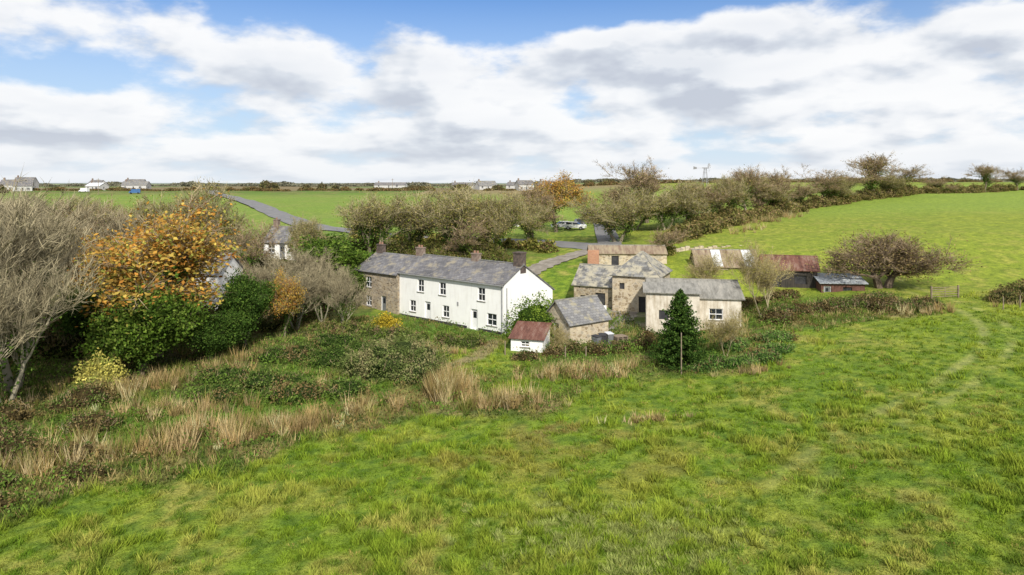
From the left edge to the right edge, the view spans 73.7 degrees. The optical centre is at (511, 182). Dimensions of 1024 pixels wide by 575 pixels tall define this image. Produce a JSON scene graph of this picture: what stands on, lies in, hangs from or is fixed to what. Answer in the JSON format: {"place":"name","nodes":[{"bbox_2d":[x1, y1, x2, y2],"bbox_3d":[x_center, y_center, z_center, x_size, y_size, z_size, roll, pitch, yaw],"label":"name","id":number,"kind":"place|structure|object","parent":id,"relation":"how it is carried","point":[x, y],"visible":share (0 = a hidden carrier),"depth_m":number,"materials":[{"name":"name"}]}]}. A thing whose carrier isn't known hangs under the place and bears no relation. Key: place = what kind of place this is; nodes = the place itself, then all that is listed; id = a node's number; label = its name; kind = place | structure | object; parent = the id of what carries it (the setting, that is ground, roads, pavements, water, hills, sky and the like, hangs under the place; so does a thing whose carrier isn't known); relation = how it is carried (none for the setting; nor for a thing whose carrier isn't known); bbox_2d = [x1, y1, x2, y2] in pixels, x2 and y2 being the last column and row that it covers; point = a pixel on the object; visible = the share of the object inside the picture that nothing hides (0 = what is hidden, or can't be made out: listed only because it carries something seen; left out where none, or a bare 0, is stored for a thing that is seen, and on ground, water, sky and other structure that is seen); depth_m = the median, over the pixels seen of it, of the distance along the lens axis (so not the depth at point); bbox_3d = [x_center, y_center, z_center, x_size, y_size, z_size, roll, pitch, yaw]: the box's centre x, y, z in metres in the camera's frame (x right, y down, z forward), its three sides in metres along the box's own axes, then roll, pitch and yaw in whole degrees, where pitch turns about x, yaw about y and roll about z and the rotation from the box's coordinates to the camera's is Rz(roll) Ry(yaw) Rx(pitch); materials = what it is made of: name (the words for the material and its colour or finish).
{"place":"outdoors","nodes":[
{"label":"outdoors","id":0,"kind":"place"},
{"bbox_2d":[209,190,597,248],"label":"country road","id":1,"kind":"structure","parent":0,"point":[274,212],"depth_m":167.35,"materials":[{"name":"grey asphalt"}]},
{"bbox_2d":[0,181,1023,574],"bbox_3d":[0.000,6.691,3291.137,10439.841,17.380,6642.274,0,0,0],"label":"ground","id":2,"kind":"structure","parent":0,"point":[988,227],"depth_m":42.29,"materials":[{"name":"green plant"}]},
{"bbox_2d":[0,177,91,300],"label":"bare ash tree","id":3,"kind":"object","parent":2,"relation":"on","point":[72,272],"visible":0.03,"depth_m":56.76,"materials":[{"name":"brown plant"}]},
{"bbox_2d":[0,188,94,232],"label":"bare ash tree","id":4,"kind":"object","parent":2,"relation":"on","point":[70,200],"visible":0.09,"depth_m":80.64,"materials":[{"name":"brown plant"}]},
{"bbox_2d":[0,169,107,394],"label":"bare ash tree","id":5,"kind":"object","parent":2,"relation":"on","point":[14,236],"visible":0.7,"depth_m":48.52,"materials":[{"name":"grey plant"}]},
{"bbox_2d":[0,254,107,404],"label":"bare ash tree","id":6,"kind":"object","parent":2,"relation":"on","point":[10,318],"visible":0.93,"depth_m":44.37,"materials":[{"name":"grey plant"}]},
{"bbox_2d":[0,192,116,273],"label":"bare ash tree","id":7,"kind":"object","parent":2,"relation":"on","point":[42,209],"visible":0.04,"depth_m":68.58,"materials":[{"name":"brown plant"}]},
{"bbox_2d":[0,380,133,511],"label":"bramble thicket","id":8,"kind":"object","parent":2,"relation":"on","point":[12,438],"visible":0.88,"depth_m":40.38,"materials":[{"name":"green plant"}]},
{"bbox_2d":[29,193,127,232],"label":"bare hedgerow tree","id":9,"kind":"object","parent":2,"relation":"on","point":[84,216],"visible":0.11,"depth_m":92.43,"materials":[{"name":"brown plant"}]},
{"bbox_2d":[52,194,119,228],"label":"hedgerow willow","id":10,"kind":"object","parent":2,"relation":"on","point":[80,199],"visible":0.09,"depth_m":110.24,"materials":[{"name":"brown plant"}]},
{"bbox_2d":[50,282,129,351],"bbox_3d":[-35.345,12.168,60.269,9.131,7.822,8.970,0,0,39],"label":"holly tree","id":11,"kind":"object","parent":2,"relation":"on","point":[71,323],"visible":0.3,"depth_m":58.05,"materials":[{"name":"green plant"}]},
{"bbox_2d":[43,192,147,292],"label":"bare ash tree","id":12,"kind":"object","parent":2,"relation":"on","point":[120,226],"visible":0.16,"depth_m":70.28,"materials":[{"name":"brown plant"}]},
{"bbox_2d":[71,347,130,387],"bbox_3d":[-30.227,13.874,50.138,4.017,3.489,3.232,0,0,0],"label":"yellow shrub","id":13,"kind":"object","parent":2,"relation":"on","point":[100,366],"visible":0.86,"depth_m":49.82,"materials":[{"name":"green plant"}]},
{"bbox_2d":[59,207,154,282],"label":"bare hedgerow tree","id":14,"kind":"object","parent":2,"relation":"on","point":[94,225],"visible":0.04,"depth_m":81.25,"materials":[{"name":"brown plant"}]},
{"bbox_2d":[57,210,176,295],"bbox_3d":[-38.111,9.419,65.436,12.824,14.532,8.646,0,0,-11],"label":"autumn sycamore","id":15,"kind":"object","parent":2,"relation":"on","point":[88,250],"visible":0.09,"depth_m":64.45,"materials":[{"name":"orange plant"}]},
{"bbox_2d":[121,179,150,188],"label":"bungalow","id":16,"kind":"object","parent":2,"relation":"on","point":[136,184],"visible":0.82,"depth_m":407.18,"materials":[{"name":"white paint"}]},
{"bbox_2d":[59,279,217,377],"bbox_3d":[-28.840,11.692,53.950,8.676,9.446,10.093,0,0,17],"label":"ivy clad tree","id":17,"kind":"object","parent":2,"relation":"on","point":[145,338],"visible":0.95,"depth_m":52.02,"materials":[{"name":"green plant"}]},
{"bbox_2d":[73,183,255,358],"bbox_3d":[-29.329,8.379,58.664,14.822,16.910,21.984,0,0,-32],"label":"autumn sycamore","id":18,"kind":"object","parent":2,"relation":"on","point":[174,255],"visible":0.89,"depth_m":56.64,"materials":[{"name":"orange plant"}]},
{"bbox_2d":[113,192,236,236],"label":"hedgerow willow","id":19,"kind":"object","parent":2,"relation":"on","point":[179,204],"visible":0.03,"depth_m":96.52,"materials":[{"name":"brown plant"}]},
{"bbox_2d":[105,176,251,251],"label":"hedgerow willow","id":20,"kind":"object","parent":2,"relation":"on","point":[151,208],"visible":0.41,"depth_m":86.71,"materials":[{"name":"brown plant"}]},
{"bbox_2d":[5,250,355,362],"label":"woodland undergrowth","id":21,"kind":"object","parent":2,"relation":"on","point":[54,341],"visible":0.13,"depth_m":60.15,"materials":[{"name":"green plant"}]},
{"bbox_2d":[176,308,250,360],"bbox_3d":[-25.705,13.205,57.987,5.812,5.287,6.338,0,0,43],"label":"holly tree","id":22,"kind":"object","parent":2,"relation":"on","point":[222,332],"visible":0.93,"depth_m":57.41,"materials":[{"name":"green plant"}]},
{"bbox_2d":[193,253,243,309],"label":"white cottage","id":23,"kind":"structure","parent":2,"relation":"on","point":[232,262],"depth_m":76.58,"materials":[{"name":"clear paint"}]},
{"bbox_2d":[206,208,282,271],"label":"bare hedgerow tree","id":24,"kind":"object","parent":2,"relation":"on","point":[255,253],"visible":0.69,"depth_m":85.97,"materials":[{"name":"brown plant"}]},
{"bbox_2d":[210,265,279,345],"bbox_3d":[-24.322,11.914,62.596,6.154,8.904,6.711,0,0,-18],"label":"holly tree","id":25,"kind":"object","parent":2,"relation":"on","point":[249,299],"visible":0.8,"depth_m":61.10,"materials":[{"name":"green plant"}]},
{"bbox_2d":[216,254,308,312],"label":"bare ash tree","id":26,"kind":"object","parent":2,"relation":"on","point":[263,275],"visible":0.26,"depth_m":71.57,"materials":[{"name":"brown plant"}]},
{"bbox_2d":[262,217,299,258],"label":"woodland cottage","id":27,"kind":"structure","parent":2,"relation":"on","point":[283,230],"depth_m":99.92,"materials":[{"name":"white paint"}]},
{"bbox_2d":[267,265,309,336],"bbox_3d":[-22.293,11.790,65.664,5.420,8.303,4.608,0,0,38],"label":"autumn sycamore","id":28,"kind":"object","parent":2,"relation":"on","point":[289,296],"visible":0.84,"depth_m":64.77,"materials":[{"name":"orange plant"}]},
{"bbox_2d":[183,329,398,406],"bbox_3d":[-17.298,14.289,54.745,15.364,2.216,18.659,0,0,0],"label":"bramble patch","id":29,"kind":"object","parent":2,"relation":"on","point":[266,381],"visible":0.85,"depth_m":50.08,"materials":[{"name":"green plant"}]},
{"bbox_2d":[250,242,337,301],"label":"bare ash tree","id":30,"kind":"object","parent":2,"relation":"on","point":[300,261],"visible":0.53,"depth_m":77.46,"materials":[{"name":"brown plant"}]},
{"bbox_2d":[269,265,333,330],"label":"bare ash tree","id":31,"kind":"object","parent":2,"relation":"on","point":[306,284],"visible":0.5,"depth_m":69.66,"materials":[{"name":"brown plant"}]},
{"bbox_2d":[279,214,329,259],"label":"hedgerow willow","id":32,"kind":"object","parent":2,"relation":"on","point":[305,228],"visible":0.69,"depth_m":91.28,"materials":[{"name":"green plant"}]},
{"bbox_2d":[297,258,350,322],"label":"bare ash tree","id":33,"kind":"object","parent":2,"relation":"on","point":[324,275],"visible":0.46,"depth_m":71.82,"materials":[{"name":"brown plant"}]},
{"bbox_2d":[0,175,659,192],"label":"distant tree clump","id":34,"kind":"object","parent":2,"relation":"on","point":[266,184],"visible":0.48,"depth_m":398.63,"materials":[{"name":"green plant"}]},
{"bbox_2d":[288,232,372,282],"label":"evergreen tree","id":35,"kind":"object","parent":2,"relation":"on","point":[345,254],"visible":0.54,"depth_m":82.52,"materials":[{"name":"green plant"}]},
{"bbox_2d":[321,264,371,322],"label":"bare ash tree","id":36,"kind":"object","parent":2,"relation":"on","point":[342,292],"visible":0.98,"depth_m":68.65,"materials":[{"name":"brown plant"}]},
{"bbox_2d":[324,257,371,301],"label":"evergreen tree","id":37,"kind":"object","parent":2,"relation":"on","point":[361,278],"visible":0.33,"depth_m":80.39,"materials":[{"name":"green plant"}]},
{"bbox_2d":[332,188,436,255],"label":"hedgerow willow","id":38,"kind":"object","parent":2,"relation":"on","point":[366,219],"visible":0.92,"depth_m":98.94,"materials":[{"name":"green plant"}]},
{"bbox_2d":[371,310,404,329],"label":"yellow shrub","id":39,"kind":"object","parent":2,"relation":"on","point":[385,321],"visible":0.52,"depth_m":67.89,"materials":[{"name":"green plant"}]},
{"bbox_2d":[374,181,407,187],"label":"bungalow","id":40,"kind":"object","parent":2,"relation":"on","point":[378,184],"visible":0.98,"depth_m":519.84,"materials":[{"name":"white paint"}]},
{"bbox_2d":[332,330,452,386],"bbox_3d":[-9.013,13.579,53.355,10.210,4.179,7.409,0,0,0],"label":"bramble mound","id":41,"kind":"object","parent":2,"relation":"on","point":[388,360],"visible":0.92,"depth_m":52.07,"materials":[{"name":"green plant"}]},
{"bbox_2d":[308,318,486,348],"bbox_3d":[-11.812,14.226,65.429,19.742,2.376,5.596,0,0,21],"label":"garden hedge","id":42,"kind":"object","parent":2,"relation":"on","point":[471,340],"visible":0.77,"depth_m":63.70,"materials":[{"name":"green plant"}]},
{"bbox_2d":[388,202,437,249],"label":"hedgerow willow","id":43,"kind":"object","parent":2,"relation":"on","point":[409,237],"visible":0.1,"depth_m":107.19,"materials":[{"name":"green plant"}]},
{"bbox_2d":[346,236,512,273],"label":"back undergrowth","id":44,"kind":"object","parent":2,"relation":"on","point":[489,251],"visible":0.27,"depth_m":97.95,"materials":[{"name":"green plant"}]},
{"bbox_2d":[382,180,502,242],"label":"hedgerow willow","id":45,"kind":"object","parent":2,"relation":"on","point":[457,207],"visible":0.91,"depth_m":98.46,"materials":[{"name":"green plant"}]},
{"bbox_2d":[350,227,558,252],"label":"lane hedge","id":46,"kind":"object","parent":2,"relation":"on","point":[547,246],"visible":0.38,"depth_m":108.53,"materials":[{"name":"green plant"}]},
{"bbox_2d":[355,242,554,334],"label":"white farmhouse","id":47,"kind":"object","parent":2,"relation":"on","point":[475,291],"visible":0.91,"depth_m":72.50,"materials":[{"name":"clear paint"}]},
{"bbox_2d":[443,215,495,255],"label":"bare hedgerow tree","id":48,"kind":"object","parent":2,"relation":"on","point":[467,240],"visible":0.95,"depth_m":96.01,"materials":[{"name":"brown plant"}]},
{"bbox_2d":[0,287,939,526],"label":"rough undergrowth","id":49,"kind":"object","parent":2,"relation":"on","point":[380,401],"visible":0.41,"depth_m":49.02,"materials":[{"name":"green plant"}]},
{"bbox_2d":[468,186,542,245],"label":"hedgerow willow","id":50,"kind":"object","parent":2,"relation":"on","point":[504,221],"visible":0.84,"depth_m":100.63,"materials":[{"name":"green plant"}]},
{"bbox_2d":[8,178,1002,190],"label":"distant hedgerow","id":51,"kind":"object","parent":2,"relation":"on","point":[423,188],"visible":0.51,"depth_m":390.76,"materials":[{"name":"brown plant"}]},
{"bbox_2d":[0,210,1021,480],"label":"pale dead grass","id":52,"kind":"structure","parent":2,"relation":"on","point":[438,384],"depth_m":44.88,"materials":[{"name":"beige plant"}]},
{"bbox_2d":[502,191,554,240],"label":"hedgerow willow","id":53,"kind":"object","parent":2,"relation":"on","point":[542,213],"visible":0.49,"depth_m":110.70,"materials":[{"name":"green plant"}]},
{"bbox_2d":[501,290,557,340],"bbox_3d":[2.748,13.059,65.339,7.683,5.613,4.693,0,0,0],"label":"laurel bush","id":54,"kind":"object","parent":2,"relation":"on","point":[533,312],"visible":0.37,"depth_m":64.63,"materials":[{"name":"green plant"}]},
{"bbox_2d":[508,321,551,352],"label":"rusty roof shed","id":55,"kind":"structure","parent":2,"relation":"on","point":[531,335],"depth_m":60.64,"materials":[{"name":"white paint"}]},
{"bbox_2d":[39,177,1021,186],"bbox_3d":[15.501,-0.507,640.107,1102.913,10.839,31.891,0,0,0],"label":"distant field hedge","id":56,"kind":"object","parent":2,"relation":"on","point":[189,184],"visible":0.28,"depth_m":634.08,"materials":[{"name":"green plant"}]},
{"bbox_2d":[498,182,568,240],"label":"bare hedgerow tree","id":57,"kind":"object","parent":2,"relation":"on","point":[537,195],"visible":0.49,"depth_m":116.36,"materials":[{"name":"brown plant"}]},
{"bbox_2d":[545,322,570,346],"bbox_3d":[4.205,13.648,59.649,2.568,3.038,2.173,0,0,45],"label":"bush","id":58,"kind":"object","parent":2,"relation":"on","point":[558,336],"visible":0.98,"depth_m":59.58,"materials":[{"name":"beige plant"}]},
{"bbox_2d":[524,170,598,231],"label":"autumn sycamore","id":59,"kind":"object","parent":2,"relation":"on","point":[562,187],"visible":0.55,"depth_m":132.89,"materials":[{"name":"orange plant"}]},
{"bbox_2d":[546,295,611,343],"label":"stone outhouse","id":60,"kind":"structure","parent":2,"relation":"on","point":[584,318],"depth_m":63.83,"materials":[{"name":"grey stone"}]},
{"bbox_2d":[509,326,662,361],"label":"garden shrubs","id":61,"kind":"object","parent":2,"relation":"on","point":[647,335],"visible":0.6,"depth_m":59.18,"materials":[{"name":"green plant"}]},
{"bbox_2d":[588,212,621,244],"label":"lane","id":62,"kind":"structure","parent":2,"relation":"on","point":[600,236],"depth_m":120.19,"materials":[{"name":"grey asphalt"}]},
{"bbox_2d":[593,186,640,208],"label":"bare hedgerow tree","id":63,"kind":"object","parent":2,"relation":"on","point":[613,192],"visible":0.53,"depth_m":138.63,"materials":[{"name":"brown plant"}]},
{"bbox_2d":[571,251,672,311],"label":"stone barn","id":64,"kind":"structure","parent":2,"relation":"on","point":[617,287],"depth_m":77.59,"materials":[{"name":"stone"}]},
{"bbox_2d":[564,184,679,242],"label":"hedgerow willow","id":65,"kind":"object","parent":2,"relation":"on","point":[629,216],"visible":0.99,"depth_m":111.35,"materials":[{"name":"green plant"}]},
{"bbox_2d":[587,244,667,264],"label":"brick ended shed","id":66,"kind":"structure","parent":2,"relation":"on","point":[607,254],"depth_m":93.42,"materials":[{"name":"stone"}]},
{"bbox_2d":[596,155,671,222],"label":"bare hedgerow tree","id":67,"kind":"object","parent":2,"relation":"on","point":[642,177],"visible":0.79,"depth_m":137.87,"materials":[{"name":"brown plant"}]},
{"bbox_2d":[643,226,693,251],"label":"bare hedgerow tree","id":68,"kind":"object","parent":2,"relation":"on","point":[667,241],"visible":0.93,"depth_m":95.59,"materials":[{"name":"brown plant"}]},
{"bbox_2d":[639,186,712,230],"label":"hedgerow willow","id":69,"kind":"object","parent":2,"relation":"on","point":[674,211],"visible":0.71,"depth_m":122.23,"materials":[{"name":"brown plant"}]},
{"bbox_2d":[647,288,713,371],"bbox_3d":[13.382,11.691,54.233,5.394,6.562,5.320,0,0,0],"label":"spruce tree","id":70,"kind":"object","parent":2,"relation":"on","point":[678,322],"visible":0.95,"depth_m":53.69,"materials":[{"name":"green plant"}]},
{"bbox_2d":[655,178,723,221],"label":"hedgerow willow","id":71,"kind":"object","parent":2,"relation":"on","point":[680,189],"visible":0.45,"depth_m":125.48,"materials":[{"name":"brown plant"}]},
{"bbox_2d":[643,277,744,333],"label":"rendered outbuilding","id":72,"kind":"structure","parent":2,"relation":"on","point":[719,298],"depth_m":66.20,"materials":[{"name":"beige paint"}]},
{"bbox_2d":[682,251,728,278],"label":"pale birch tree","id":73,"kind":"object","parent":2,"relation":"on","point":[703,269],"visible":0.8,"depth_m":78.25,"materials":[{"name":"beige plant"}]},
{"bbox_2d":[685,178,744,213],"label":"bare hedgerow tree","id":74,"kind":"object","parent":2,"relation":"on","point":[714,206],"visible":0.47,"depth_m":126.37,"materials":[{"name":"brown plant"}]},
{"bbox_2d":[694,308,746,355],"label":"pale birch tree","id":75,"kind":"object","parent":2,"relation":"on","point":[729,326],"visible":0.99,"depth_m":55.78,"materials":[{"name":"beige plant"}]},
{"bbox_2d":[689,249,757,270],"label":"long barn","id":76,"kind":"structure","parent":2,"relation":"on","point":[712,252],"depth_m":90.98,"materials":[{"name":"stone"}]},
{"bbox_2d":[709,174,752,209],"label":"hedgerow willow","id":77,"kind":"object","parent":2,"relation":"on","point":[735,200],"visible":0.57,"depth_m":129.65,"materials":[{"name":"green plant"}]},
{"bbox_2d":[685,329,800,373],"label":"nettle bank","id":78,"kind":"structure","parent":2,"relation":"on","point":[768,351],"depth_m":55.28,"materials":[{"name":"green plant"}]},
{"bbox_2d":[707,164,780,210],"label":"bare hedgerow tree","id":79,"kind":"object","parent":2,"relation":"on","point":[751,178],"visible":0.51,"depth_m":135.93,"materials":[{"name":"brown plant"}]},
{"bbox_2d":[719,233,798,315],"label":"pale birch tree","id":80,"kind":"object","parent":2,"relation":"on","point":[757,271],"visible":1,"depth_m":68.57,"materials":[{"name":"beige plant"}]},
{"bbox_2d":[736,181,789,207],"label":"bare hedgerow tree","id":81,"kind":"object","parent":2,"relation":"on","point":[762,202],"visible":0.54,"depth_m":141.71,"materials":[{"name":"brown plant"}]},
{"bbox_2d":[739,176,798,205],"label":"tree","id":82,"kind":"object","parent":2,"relation":"on","point":[779,194],"visible":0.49,"depth_m":142.03,"materials":[{"name":"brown plant"}]},
{"bbox_2d":[741,288,800,310],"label":"garden boundary hedge","id":83,"kind":"object","parent":2,"relation":"on","point":[749,301],"visible":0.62,"depth_m":76.32,"materials":[{"name":"green plant"}]},
{"bbox_2d":[745,164,801,199],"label":"bare hedgerow tree","id":84,"kind":"object","parent":2,"relation":"on","point":[776,177],"visible":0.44,"depth_m":147.40,"materials":[{"name":"brown plant"}]},
{"bbox_2d":[758,254,820,287],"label":"black timber barn","id":85,"kind":"structure","parent":2,"relation":"on","point":[804,277],"depth_m":81.29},
{"bbox_2d":[786,177,827,201],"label":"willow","id":86,"kind":"object","parent":2,"relation":"on","point":[802,189],"visible":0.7,"depth_m":155.45,"materials":[{"name":"green plant"}]},
{"bbox_2d":[793,163,851,198],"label":"bare hedgerow tree","id":87,"kind":"object","parent":2,"relation":"on","point":[826,183],"visible":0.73,"depth_m":162.55,"materials":[{"name":"brown plant"}]},
{"bbox_2d":[815,177,857,198],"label":"hedgerow willow","id":88,"kind":"object","parent":2,"relation":"on","point":[844,186],"visible":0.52,"depth_m":166.10,"materials":[{"name":"green plant"}]},
{"bbox_2d":[652,181,1023,243],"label":"field hedge","id":89,"kind":"object","parent":2,"relation":"on","point":[708,223],"visible":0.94,"depth_m":142.80,"materials":[{"name":"green plant"}]},
{"bbox_2d":[814,273,867,292],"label":"weathered timber shed","id":90,"kind":"structure","parent":2,"relation":"on","point":[827,283],"depth_m":78.60,"materials":[{"name":"red wood"}]},
{"bbox_2d":[757,290,944,325],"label":"bramble hedge","id":91,"kind":"object","parent":2,"relation":"on","point":[875,301],"visible":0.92,"depth_m":68.60,"materials":[{"name":"green plant"}]},
{"bbox_2d":[842,152,907,192],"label":"bare hedgerow tree","id":92,"kind":"object","parent":2,"relation":"on","point":[869,167],"visible":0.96,"depth_m":180.08,"materials":[{"name":"brown plant"}]},
{"bbox_2d":[854,173,918,191],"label":"hedgerow willow","id":93,"kind":"object","parent":2,"relation":"on","point":[895,183],"visible":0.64,"depth_m":186.37,"materials":[{"name":"brown plant"}]},
{"bbox_2d":[797,227,981,288],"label":"hawthorn tree","id":94,"kind":"object","parent":2,"relation":"on","point":[885,255],"visible":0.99,"depth_m":77.22,"materials":[{"name":"brown plant"}]},
{"bbox_2d":[883,164,938,184],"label":"bare hedgerow tree","id":95,"kind":"object","parent":2,"relation":"on","point":[914,170],"visible":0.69,"depth_m":191.15,"materials":[{"name":"brown plant"}]},
{"bbox_2d":[917,175,959,190],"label":"bare hedgerow tree","id":96,"kind":"object","parent":2,"relation":"on","point":[943,183],"visible":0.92,"depth_m":204.95,"materials":[{"name":"brown plant"}]},
{"bbox_2d":[964,163,1003,189],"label":"bare hedgerow tree","id":97,"kind":"object","parent":2,"relation":"on","point":[986,173],"visible":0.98,"depth_m":220.47,"materials":[{"name":"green plant"}]},
{"bbox_2d":[982,278,1023,303],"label":"clipped field hedge","id":98,"kind":"object","parent":2,"relation":"on","point":[1012,292],"visible":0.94,"depth_m":69.29,"materials":[{"name":"green plant"}]},
{"bbox_2d":[993,167,1023,189],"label":"bare hedgerow tree","id":99,"kind":"object","parent":2,"relation":"on","point":[1016,177],"visible":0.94,"depth_m":230.86,"materials":[{"name":"brown plant"}]},
{"bbox_2d":[0,0,1023,182],"label":"sky","id":100,"kind":"structure","parent":0,"point":[154,91],"materials":[{"name":"white"}]},
{"bbox_2d":[528,249,587,273],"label":"farm track","id":101,"kind":"structure","parent":0,"point":[540,266],"depth_m":97.83,"materials":[{"name":"grey gravel"}]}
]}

